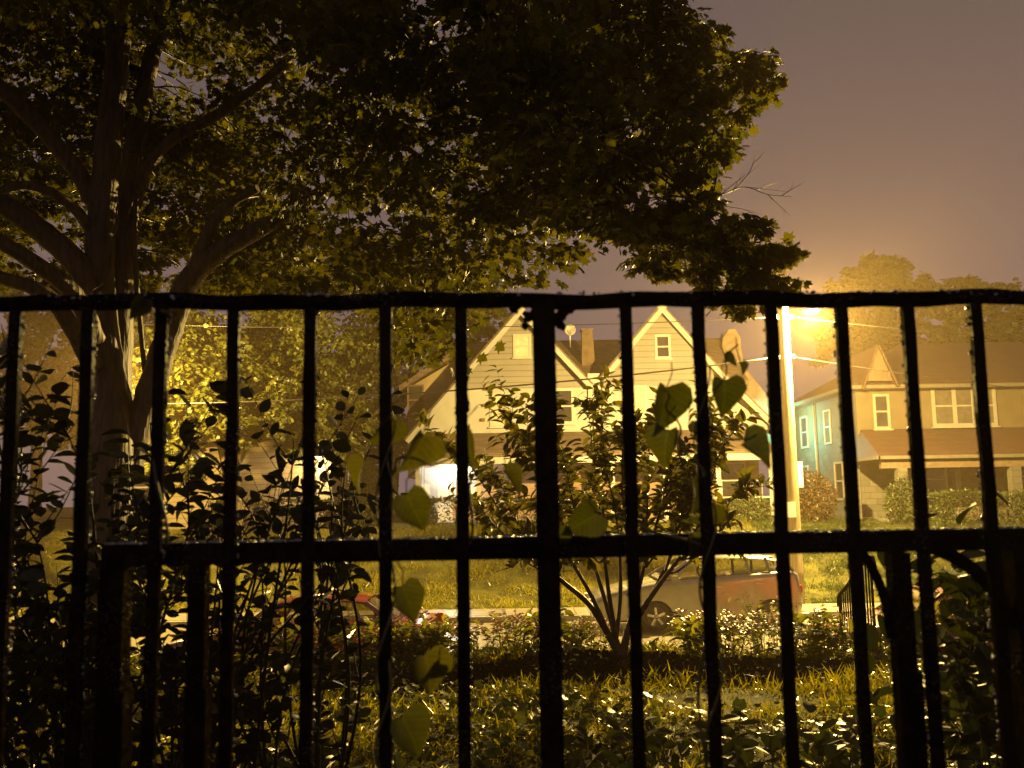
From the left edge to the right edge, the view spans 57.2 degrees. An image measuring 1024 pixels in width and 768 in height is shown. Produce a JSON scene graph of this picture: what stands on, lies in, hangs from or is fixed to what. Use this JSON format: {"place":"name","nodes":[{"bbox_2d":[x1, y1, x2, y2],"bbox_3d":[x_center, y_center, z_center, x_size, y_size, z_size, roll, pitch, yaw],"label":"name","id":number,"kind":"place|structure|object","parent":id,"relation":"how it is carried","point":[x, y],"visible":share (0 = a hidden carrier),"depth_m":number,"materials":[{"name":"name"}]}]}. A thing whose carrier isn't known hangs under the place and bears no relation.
{"place":"outdoors","nodes":[
{"label":"outdoors","id":0,"kind":"place"},
{"bbox_2d":[8,617,822,655],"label":"road","id":1,"kind":"structure","parent":0,"point":[647,634],"depth_m":20.39,"materials":[{"name":"grey asphalt"}]},
{"bbox_2d":[162,592,443,664],"bbox_3d":[-3.541,4.318,16.151,4.624,1.377,2.060,-1,-7,0],"label":"parked car","id":2,"kind":"object","parent":1,"relation":"on","point":[363,598],"visible":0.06,"depth_m":15.88,"materials":[{"name":"red paint"}]},
{"bbox_2d":[584,555,802,631],"bbox_3d":[4.072,4.728,21.557,4.724,1.643,2.060,-1,-7,0],"label":"parked car","id":3,"kind":"object","parent":1,"relation":"on","point":[676,591],"visible":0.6,"depth_m":20.70,"materials":[{"name":"beige paint"}]},
{"bbox_2d":[10,601,967,622],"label":"sidewalk","id":4,"kind":"structure","parent":0,"point":[508,612],"depth_m":23.71,"materials":[{"name":"concrete"}]},
{"bbox_2d":[9,638,991,767],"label":"grass","id":5,"kind":"structure","parent":0,"point":[845,685],"depth_m":6.53,"materials":[{"name":"green plant"}]},
{"bbox_2d":[0,0,1023,507],"label":"sky","id":6,"kind":"structure","parent":0,"point":[899,123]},
{"bbox_2d":[10,498,1023,767],"bbox_3d":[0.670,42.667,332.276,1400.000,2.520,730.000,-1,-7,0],"label":"ground","id":7,"kind":"structure","parent":0,"point":[64,524],"depth_m":26.31,"materials":[{"name":"green plant"}]},
{"bbox_2d":[0,266,134,519],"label":"tree","id":8,"kind":"object","parent":7,"relation":"on","point":[45,326],"visible":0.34,"depth_m":51.60,"materials":[{"name":"green plant"}]},
{"bbox_2d":[0,324,164,767],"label":"leafy bush","id":9,"kind":"object","parent":7,"relation":"on","point":[40,666],"visible":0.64,"depth_m":2.88,"materials":[{"name":"green plant"}]},
{"bbox_2d":[25,274,154,445],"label":"tree","id":10,"kind":"object","parent":7,"relation":"on","point":[145,318],"visible":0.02,"depth_m":56.44,"materials":[{"name":"green plant"}]},
{"bbox_2d":[41,376,283,767],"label":"leafy bush","id":11,"kind":"object","parent":7,"relation":"on","point":[171,667],"visible":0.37,"depth_m":3.05,"materials":[{"name":"green plant"}]},
{"bbox_2d":[134,373,365,529],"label":"stucco house","id":12,"kind":"structure","parent":7,"relation":"on","point":[258,459],"depth_m":34.84,"materials":[{"name":"brown"}]},
{"bbox_2d":[207,497,337,530],"bbox_3d":[-8.522,4.763,33.494,4.677,1.584,1.196,-1,-7,0],"label":"hedge","id":13,"kind":"object","parent":7,"relation":"on","point":[326,512],"visible":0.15,"depth_m":33.23,"materials":[{"name":"green plant"}]},
{"bbox_2d":[265,617,300,655],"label":"green bedding plant","id":14,"kind":"object","parent":7,"relation":"on","point":[289,632],"visible":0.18,"depth_m":8.81,"materials":[{"name":"green plant"}]},
{"bbox_2d":[266,620,299,657],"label":"red flower plant","id":15,"kind":"object","parent":7,"relation":"on","point":[295,649],"visible":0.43,"depth_m":8.77,"materials":[{"name":"green plant"}]},
{"bbox_2d":[132,244,437,539],"bbox_3d":[-7.331,0.505,29.059,10.054,9.919,5.440,-1,-7,0],"label":"street tree","id":16,"kind":"object","parent":7,"relation":"on","point":[275,365],"visible":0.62,"depth_m":28.12,"materials":[{"name":"green plant"}]},
{"bbox_2d":[167,374,405,767],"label":"leafy bush","id":17,"kind":"object","parent":7,"relation":"on","point":[337,575],"visible":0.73,"depth_m":3.30,"materials":[{"name":"green plant"}]},
{"bbox_2d":[234,706,355,767],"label":"plant","id":18,"kind":"object","parent":7,"relation":"on","point":[325,762],"visible":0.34,"depth_m":4.42,"materials":[{"name":"green plant"}]},
{"bbox_2d":[297,628,341,660],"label":"red flower plant","id":19,"kind":"object","parent":7,"relation":"on","point":[329,639],"visible":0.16,"depth_m":8.59,"materials":[{"name":"green plant"}]},
{"bbox_2d":[336,621,377,660],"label":"green bedding plant","id":20,"kind":"object","parent":7,"relation":"on","point":[365,636],"visible":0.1,"depth_m":8.91,"materials":[{"name":"green plant"}]},
{"bbox_2d":[340,462,395,528],"bbox_3d":[-5.015,4.027,32.762,2.082,2.608,1.724,-1,-7,0],"label":"round bush","id":21,"kind":"object","parent":7,"relation":"on","point":[371,483],"visible":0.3,"depth_m":32.57,"materials":[{"name":"green plant"}]},
{"bbox_2d":[356,627,396,662],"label":"red flower plant","id":22,"kind":"object","parent":7,"relation":"on","point":[362,631],"visible":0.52,"depth_m":8.55,"materials":[{"name":"green plant"}]},
{"bbox_2d":[356,616,402,655],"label":"green bedding plant","id":23,"kind":"object","parent":7,"relation":"on","point":[365,618],"visible":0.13,"depth_m":9.20,"materials":[{"name":"green plant"}]},
{"bbox_2d":[373,626,422,665],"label":"green bedding plant","id":24,"kind":"object","parent":7,"relation":"on","point":[398,646],"visible":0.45,"depth_m":8.74,"materials":[{"name":"green plant"}]},
{"bbox_2d":[0,0,812,646],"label":"maple tree","id":25,"kind":"object","parent":7,"relation":"on","point":[558,92],"visible":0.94,"depth_m":8.94,"materials":[{"name":"green plant"}]},
{"bbox_2d":[392,610,440,666],"bbox_3d":[-0.898,2.375,8.727,0.457,0.512,0.510,-4,-8,23],"label":"flowering plant","id":26,"kind":"object","parent":7,"relation":"on","point":[413,626],"visible":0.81,"depth_m":8.69,"materials":[{"name":"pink plant"}]},
{"bbox_2d":[320,250,512,518],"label":"garden tree","id":27,"kind":"object","parent":7,"relation":"on","point":[489,333],"visible":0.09,"depth_m":43.45,"materials":[{"name":"green plant"}]},
{"bbox_2d":[396,625,439,664],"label":"green bedding plant","id":28,"kind":"object","parent":7,"relation":"on","point":[431,642],"visible":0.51,"depth_m":8.78,"materials":[{"name":"green plant"}]},
{"bbox_2d":[401,613,445,650],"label":"green bedding plant","id":29,"kind":"object","parent":7,"relation":"on","point":[428,628],"visible":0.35,"depth_m":8.88,"materials":[{"name":"green plant"}]},
{"bbox_2d":[416,617,451,650],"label":"green bedding plant","id":30,"kind":"object","parent":7,"relation":"on","point":[432,625],"visible":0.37,"depth_m":8.88,"materials":[{"name":"green plant"}]},
{"bbox_2d":[9,610,866,629],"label":"kerb","id":31,"kind":"structure","parent":7,"relation":"on","point":[486,619],"depth_m":22.70,"materials":[{"name":"concrete"}]},
{"bbox_2d":[430,614,478,653],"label":"green bedding plant","id":32,"kind":"object","parent":7,"relation":"on","point":[445,625],"visible":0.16,"depth_m":9.40,"materials":[{"name":"green plant"}]},
{"bbox_2d":[436,617,480,654],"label":"flowering plant","id":33,"kind":"object","parent":7,"relation":"on","point":[452,624],"visible":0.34,"depth_m":8.88,"materials":[{"name":"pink plant"}]},
{"bbox_2d":[448,626,489,663],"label":"flowering plant","id":34,"kind":"object","parent":7,"relation":"on","point":[474,644],"visible":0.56,"depth_m":8.67,"materials":[{"name":"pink plant"}]},
{"bbox_2d":[427,496,535,525],"bbox_3d":[-0.987,4.750,34.316,4.786,1.532,1.269,-1,-7,0],"label":"hedge","id":35,"kind":"object","parent":7,"relation":"on","point":[433,511],"visible":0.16,"depth_m":34.05,"materials":[{"name":"green plant"}]},
{"bbox_2d":[475,624,512,656],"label":"flowering plant","id":36,"kind":"object","parent":7,"relation":"on","point":[504,638],"visible":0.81,"depth_m":8.74,"materials":[{"name":"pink plant"}]},
{"bbox_2d":[472,611,522,647],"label":"flowering plant","id":37,"kind":"object","parent":7,"relation":"on","point":[494,625],"visible":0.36,"depth_m":9.37,"materials":[{"name":"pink plant"}]},
{"bbox_2d":[9,637,1000,767],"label":"clover","id":38,"kind":"object","parent":7,"relation":"on","point":[493,749],"visible":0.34,"depth_m":6.18,"materials":[{"name":"green plant"}]},
{"bbox_2d":[0,288,1023,767],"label":"iron fence","id":39,"kind":"object","parent":7,"relation":"on","point":[544,318],"visible":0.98,"depth_m":1.41,"materials":[{"name":"metal"}]},
{"bbox_2d":[129,274,176,546],"bbox_3d":[-0.543,0.036,1.409,0.067,0.411,0.045,2,-8,-24],"label":"climbing vine","id":40,"kind":"object","parent":39,"relation":"attached to","point":[140,305],"visible":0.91,"depth_m":1.41,"materials":[{"name":"green plant"}]},
{"bbox_2d":[346,393,522,767],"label":"climbing vine","id":41,"kind":"object","parent":39,"relation":"attached to","point":[409,728],"visible":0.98,"depth_m":1.40,"materials":[{"name":"green plant"}]},
{"bbox_2d":[559,333,770,767],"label":"climbing vine","id":42,"kind":"object","parent":39,"relation":"attached to","point":[673,403],"visible":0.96,"depth_m":1.44,"materials":[{"name":"green plant"}]},
{"bbox_2d":[492,610,533,649],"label":"flowering plant","id":43,"kind":"object","parent":7,"relation":"on","point":[518,617],"visible":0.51,"depth_m":9.06,"materials":[{"name":"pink plant"}]},
{"bbox_2d":[499,609,537,654],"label":"white flower plant","id":44,"kind":"object","parent":7,"relation":"on","point":[507,616],"visible":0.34,"depth_m":8.85,"materials":[{"name":"green plant"}]},
{"bbox_2d":[502,615,537,659],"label":"flowering plant","id":45,"kind":"object","parent":7,"relation":"on","point":[535,635],"visible":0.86,"depth_m":8.53,"materials":[{"name":"green plant"}]},
{"bbox_2d":[523,603,577,644],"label":"green bedding plant","id":46,"kind":"object","parent":7,"relation":"on","point":[565,628],"visible":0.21,"depth_m":8.80,"materials":[{"name":"green plant"}]},
{"bbox_2d":[92,526,1023,767],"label":"handrail","id":47,"kind":"object","parent":7,"relation":"on","point":[113,720],"visible":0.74,"depth_m":1.44,"materials":[{"name":"black metal"}]},
{"bbox_2d":[235,647,883,700],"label":"mulch soil","id":48,"kind":"structure","parent":7,"relation":"on","point":[590,671],"depth_m":7.86,"materials":[{"name":"brown wood"}]},
{"bbox_2d":[410,364,772,658],"bbox_3d":[0.854,1.124,8.530,3.699,2.839,1.918,-1,-7,0],"label":"garden shrub","id":49,"kind":"object","parent":48,"relation":"on","point":[672,482],"visible":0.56,"depth_m":8.30,"materials":[{"name":"green plant"}]},
{"bbox_2d":[502,735,618,767],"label":"plant","id":50,"kind":"object","parent":7,"relation":"on","point":[574,759],"visible":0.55,"depth_m":4.37,"materials":[{"name":"green plant"}]},
{"bbox_2d":[562,616,583,648],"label":"white flower plant","id":51,"kind":"object","parent":7,"relation":"on","point":[571,639],"visible":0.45,"depth_m":8.88,"materials":[{"name":"green plant"}]},
{"bbox_2d":[563,617,593,648],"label":"green bedding plant","id":52,"kind":"object","parent":7,"relation":"on","point":[577,641],"visible":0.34,"depth_m":9.14,"materials":[{"name":"green plant"}]},
{"bbox_2d":[569,615,599,645],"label":"flowering plant","id":53,"kind":"object","parent":7,"relation":"on","point":[591,638],"visible":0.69,"depth_m":8.98,"materials":[{"name":"green plant"}]},
{"bbox_2d":[398,306,773,524],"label":"twin house","id":54,"kind":"structure","parent":7,"relation":"on","point":[659,346],"depth_m":38.24,"materials":[{"name":"beige wood"}]},
{"bbox_2d":[406,385,423,416],"bbox_3d":[-4.030,0.696,39.180,0.790,1.340,0.170,-1,-7,0],"label":"window","id":55,"kind":"structure","parent":54,"relation":"in","point":[415,402],"depth_m":39.19,"materials":[{"name":"brown glass"}]},
{"bbox_2d":[424,468,449,520],"bbox_3d":[-3.018,4.441,37.706,1.000,2.130,0.140,-1,-7,0],"label":"front door","id":56,"kind":"structure","parent":54,"relation":"in","point":[436,480],"depth_m":37.74,"materials":[{"name":"metal"}]},
{"bbox_2d":[454,465,475,496],"bbox_3d":[-1.862,3.967,37.812,0.930,1.480,0.100,-1,-7,0],"label":"window","id":57,"kind":"structure","parent":54,"relation":"in","point":[473,489],"depth_m":37.78,"materials":[{"name":"white glass"}]},
{"bbox_2d":[489,392,505,428],"bbox_3d":[-0.563,1.063,38.131,0.780,1.480,0.170,-1,-7,0],"label":"window","id":58,"kind":"structure","parent":54,"relation":"in","point":[493,424],"depth_m":38.12,"materials":[{"name":"yellow glass"}]},
{"bbox_2d":[512,334,532,358],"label":"window","id":59,"kind":"structure","parent":54,"relation":"in","point":[521,342],"depth_m":38.42,"materials":[{"name":"yellow glass"}]},
{"bbox_2d":[557,388,575,424],"bbox_3d":[2.068,0.925,38.143,0.980,1.480,0.170,-1,-7,0],"label":"window","id":60,"kind":"structure","parent":54,"relation":"in","point":[568,393],"depth_m":38.15,"materials":[{"name":"white glass"}]},
{"bbox_2d":[634,385,646,417],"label":"window","id":61,"kind":"structure","parent":54,"relation":"in","point":[640,391],"depth_m":38.20,"materials":[{"name":"yellow glass"}]},
{"bbox_2d":[654,334,672,359],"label":"window","id":62,"kind":"structure","parent":54,"relation":"in","point":[663,341],"depth_m":38.41,"materials":[{"name":"white glass"}]},
{"bbox_2d":[721,462,745,499],"bbox_3d":[8.904,3.903,37.774,1.180,1.530,0.170,-1,-7,0],"label":"window","id":63,"kind":"structure","parent":54,"relation":"in","point":[727,479],"depth_m":37.82,"materials":[{"name":"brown glass"}]},
{"bbox_2d":[585,618,610,649],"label":"flowering plant","id":64,"kind":"object","parent":7,"relation":"on","point":[603,637],"visible":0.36,"depth_m":9.23,"materials":[{"name":"green plant"}]},
{"bbox_2d":[564,703,667,766],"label":"plant","id":65,"kind":"object","parent":7,"relation":"on","point":[570,739],"visible":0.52,"depth_m":4.87,"materials":[{"name":"green plant"}]},
{"bbox_2d":[596,757,708,767],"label":"plant","id":66,"kind":"object","parent":7,"relation":"on","point":[613,761],"visible":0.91,"depth_m":3.88,"materials":[{"name":"green plant"}]},
{"bbox_2d":[606,707,707,767],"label":"plant","id":67,"kind":"object","parent":7,"relation":"on","point":[652,741],"visible":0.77,"depth_m":4.24,"materials":[{"name":"green plant"}]},
{"bbox_2d":[662,612,703,657],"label":"green bedding plant","id":68,"kind":"object","parent":7,"relation":"on","point":[687,636],"visible":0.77,"depth_m":8.65,"materials":[{"name":"green plant"}]},
{"bbox_2d":[667,608,717,645],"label":"flowering plant","id":69,"kind":"object","parent":7,"relation":"on","point":[694,613],"visible":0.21,"depth_m":9.20,"materials":[{"name":"green plant"}]},
{"bbox_2d":[701,614,751,657],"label":"flowering plant","id":70,"kind":"object","parent":7,"relation":"on","point":[726,646],"visible":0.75,"depth_m":8.52,"materials":[{"name":"green plant"}]},
{"bbox_2d":[691,704,783,767],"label":"plant","id":71,"kind":"object","parent":7,"relation":"on","point":[749,744],"visible":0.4,"depth_m":4.65,"materials":[{"name":"green plant"}]},
{"bbox_2d":[719,609,761,658],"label":"flowering plant","id":72,"kind":"object","parent":7,"relation":"on","point":[734,616],"visible":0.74,"depth_m":8.66,"materials":[{"name":"green plant"}]},
{"bbox_2d":[721,588,777,652],"bbox_3d":[2.477,2.433,9.511,0.552,0.747,0.599,4,-8,-32],"label":"feathery weed","id":73,"kind":"object","parent":7,"relation":"on","point":[750,607],"visible":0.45,"depth_m":9.51,"materials":[{"name":"green plant"}]},
{"bbox_2d":[727,493,773,522],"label":"round bush","id":74,"kind":"object","parent":7,"relation":"on","point":[755,511],"visible":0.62,"depth_m":31.35,"materials":[{"name":"green plant"}]},
{"bbox_2d":[729,610,772,657],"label":"white flower plant","id":75,"kind":"object","parent":7,"relation":"on","point":[752,636],"visible":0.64,"depth_m":8.74,"materials":[{"name":"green plant"}]},
{"bbox_2d":[757,622,780,655],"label":"white flower plant","id":76,"kind":"object","parent":7,"relation":"on","point":[768,633],"visible":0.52,"depth_m":9.03,"materials":[{"name":"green plant"}]},
{"bbox_2d":[723,724,836,767],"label":"plant","id":77,"kind":"object","parent":7,"relation":"on","point":[771,741],"visible":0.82,"depth_m":4.23,"materials":[{"name":"green plant"}]},
{"bbox_2d":[776,269,819,603],"bbox_3d":[7.627,1.260,24.910,1.445,9.133,0.635,-5,-8,29],"label":"utility pole","id":78,"kind":"object","parent":7,"relation":"on","point":[794,471],"visible":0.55,"depth_m":24.90,"materials":[{"name":"brown wood"}]},
{"bbox_2d":[51,358,764,404],"bbox_3d":[-3.085,-0.026,26.179,20.613,0.866,0.038,-2,-7,6],"label":"overhead cable","id":79,"kind":"object","parent":78,"relation":"attached to","point":[454,390],"visible":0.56,"depth_m":25.99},
{"bbox_2d":[51,317,764,327],"bbox_3d":[-3.167,-1.809,26.398,20.721,0.678,0.021,-2,-7,6],"label":"overhead cable","id":80,"kind":"object","parent":78,"relation":"attached to","point":[467,327],"visible":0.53,"depth_m":26.17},
{"bbox_2d":[793,317,1023,337],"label":"overhead cable","id":81,"kind":"object","parent":78,"relation":"attached to","point":[916,330],"visible":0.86,"depth_m":25.55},
{"bbox_2d":[795,357,1023,388],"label":"overhead cable","id":82,"kind":"object","parent":78,"relation":"attached to","point":[903,373],"visible":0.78,"depth_m":25.57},
{"bbox_2d":[773,610,823,659],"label":"white flower plant","id":83,"kind":"object","parent":7,"relation":"on","point":[796,637],"visible":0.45,"depth_m":8.60,"materials":[{"name":"green plant"}]},
{"bbox_2d":[793,606,837,654],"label":"green bedding plant","id":84,"kind":"object","parent":7,"relation":"on","point":[800,619],"visible":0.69,"depth_m":8.84,"materials":[{"name":"green plant"}]},
{"bbox_2d":[799,468,838,522],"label":"round bush","id":85,"kind":"object","parent":7,"relation":"on","point":[808,512],"visible":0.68,"depth_m":31.86,"materials":[{"name":"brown plant"}]},
{"bbox_2d":[801,610,852,653],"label":"green bedding plant","id":86,"kind":"object","parent":7,"relation":"on","point":[843,629],"visible":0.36,"depth_m":9.08,"materials":[{"name":"green plant"}]},
{"bbox_2d":[799,701,860,767],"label":"plant","id":87,"kind":"object","parent":7,"relation":"on","point":[815,744],"visible":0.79,"depth_m":4.60,"materials":[{"name":"green plant"}]},
{"bbox_2d":[811,608,851,652],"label":"feathery weed","id":88,"kind":"object","parent":7,"relation":"on","point":[829,638],"visible":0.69,"depth_m":8.91,"materials":[{"name":"green plant"}]},
{"bbox_2d":[837,556,876,652],"bbox_3d":[3.783,2.718,10.304,0.058,1.778,2.339,-2,-7,9],"label":"step railing","id":89,"kind":"object","parent":7,"relation":"on","point":[841,595],"visible":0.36,"depth_m":10.62,"materials":[{"name":"black metal"}]},
{"bbox_2d":[803,249,949,368],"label":"round tree","id":90,"kind":"object","parent":7,"relation":"on","point":[871,272],"visible":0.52,"depth_m":49.69,"materials":[{"name":"green plant"}]},
{"bbox_2d":[868,604,888,661],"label":"feathery weed","id":91,"kind":"object","parent":7,"relation":"on","point":[882,645],"visible":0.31,"depth_m":8.70,"materials":[{"name":"green plant"}]},
{"bbox_2d":[746,513,1023,603],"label":"grass","id":92,"kind":"structure","parent":7,"relation":"on","point":[765,524],"depth_m":27.82,"materials":[{"name":"green plant"}]},
{"bbox_2d":[882,475,931,523],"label":"round bush","id":93,"kind":"object","parent":7,"relation":"on","point":[894,510],"visible":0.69,"depth_m":30.79,"materials":[{"name":"green plant"}]},
{"bbox_2d":[794,342,1023,521],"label":"tiled house","id":94,"kind":"structure","parent":7,"relation":"on","point":[948,427],"depth_m":34.06,"materials":[{"name":"yellow paint"}]},
{"bbox_2d":[799,415,808,448],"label":"window","id":95,"kind":"structure","parent":94,"relation":"in","point":[804,438],"depth_m":40.22,"materials":[{"name":"white glass"}]},
{"bbox_2d":[823,409,831,444],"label":"window","id":96,"kind":"structure","parent":94,"relation":"in","point":[826,413],"depth_m":37.26,"materials":[{"name":"white glass"}]},
{"bbox_2d":[833,461,844,499],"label":"window","id":97,"kind":"structure","parent":94,"relation":"in","point":[837,466],"depth_m":36.00,"materials":[{"name":"white glass"}]},
{"bbox_2d":[872,394,893,429],"bbox_3d":[13.422,1.022,34.069,0.700,1.330,0.170,-1,-7,0],"label":"window","id":98,"kind":"structure","parent":94,"relation":"in","point":[881,403],"depth_m":34.07,"materials":[{"name":"white glass"}]},
{"bbox_2d":[926,468,948,499],"bbox_3d":[15.199,3.448,33.767,1.050,1.500,0.170,-1,-7,0],"label":"window","id":99,"kind":"structure","parent":94,"relation":"in","point":[937,478],"depth_m":33.78,"materials":[{"name":"grey glass"}]},
{"bbox_2d":[930,388,1000,427],"bbox_3d":[16.427,0.809,34.089,2.440,1.570,0.170,-1,-7,0],"label":"window","id":100,"kind":"structure","parent":94,"relation":"in","point":[951,408],"depth_m":34.09,"materials":[{"name":"beige glass"}]},
{"bbox_2d":[960,467,981,514],"bbox_3d":[16.601,3.654,33.729,0.900,2.050,0.130,-1,-7,0],"label":"front door","id":101,"kind":"structure","parent":94,"relation":"in","point":[969,478],"depth_m":33.75,"materials":[{"name":"wood"}]},
{"bbox_2d":[853,492,1014,767],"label":"broadleaf bush","id":102,"kind":"object","parent":7,"relation":"on","point":[969,704],"visible":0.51,"depth_m":2.63,"materials":[{"name":"green plant"}]},
{"bbox_2d":[924,274,1023,343],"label":"leafy tree","id":103,"kind":"object","parent":7,"relation":"on","point":[1010,322],"visible":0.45,"depth_m":48.70,"materials":[{"name":"green plant"}]},
{"bbox_2d":[927,486,1023,526],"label":"hedge","id":104,"kind":"object","parent":7,"relation":"on","point":[937,497],"visible":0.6,"depth_m":30.12,"materials":[{"name":"green plant"}]},
{"bbox_2d":[803,585,992,650],"bbox_3d":[7.558,4.143,16.151,4.624,1.377,2.060,-1,-7,0],"label":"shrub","id":105,"kind":"object","parent":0,"point":[915,588],"visible":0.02,"depth_m":15.88,"materials":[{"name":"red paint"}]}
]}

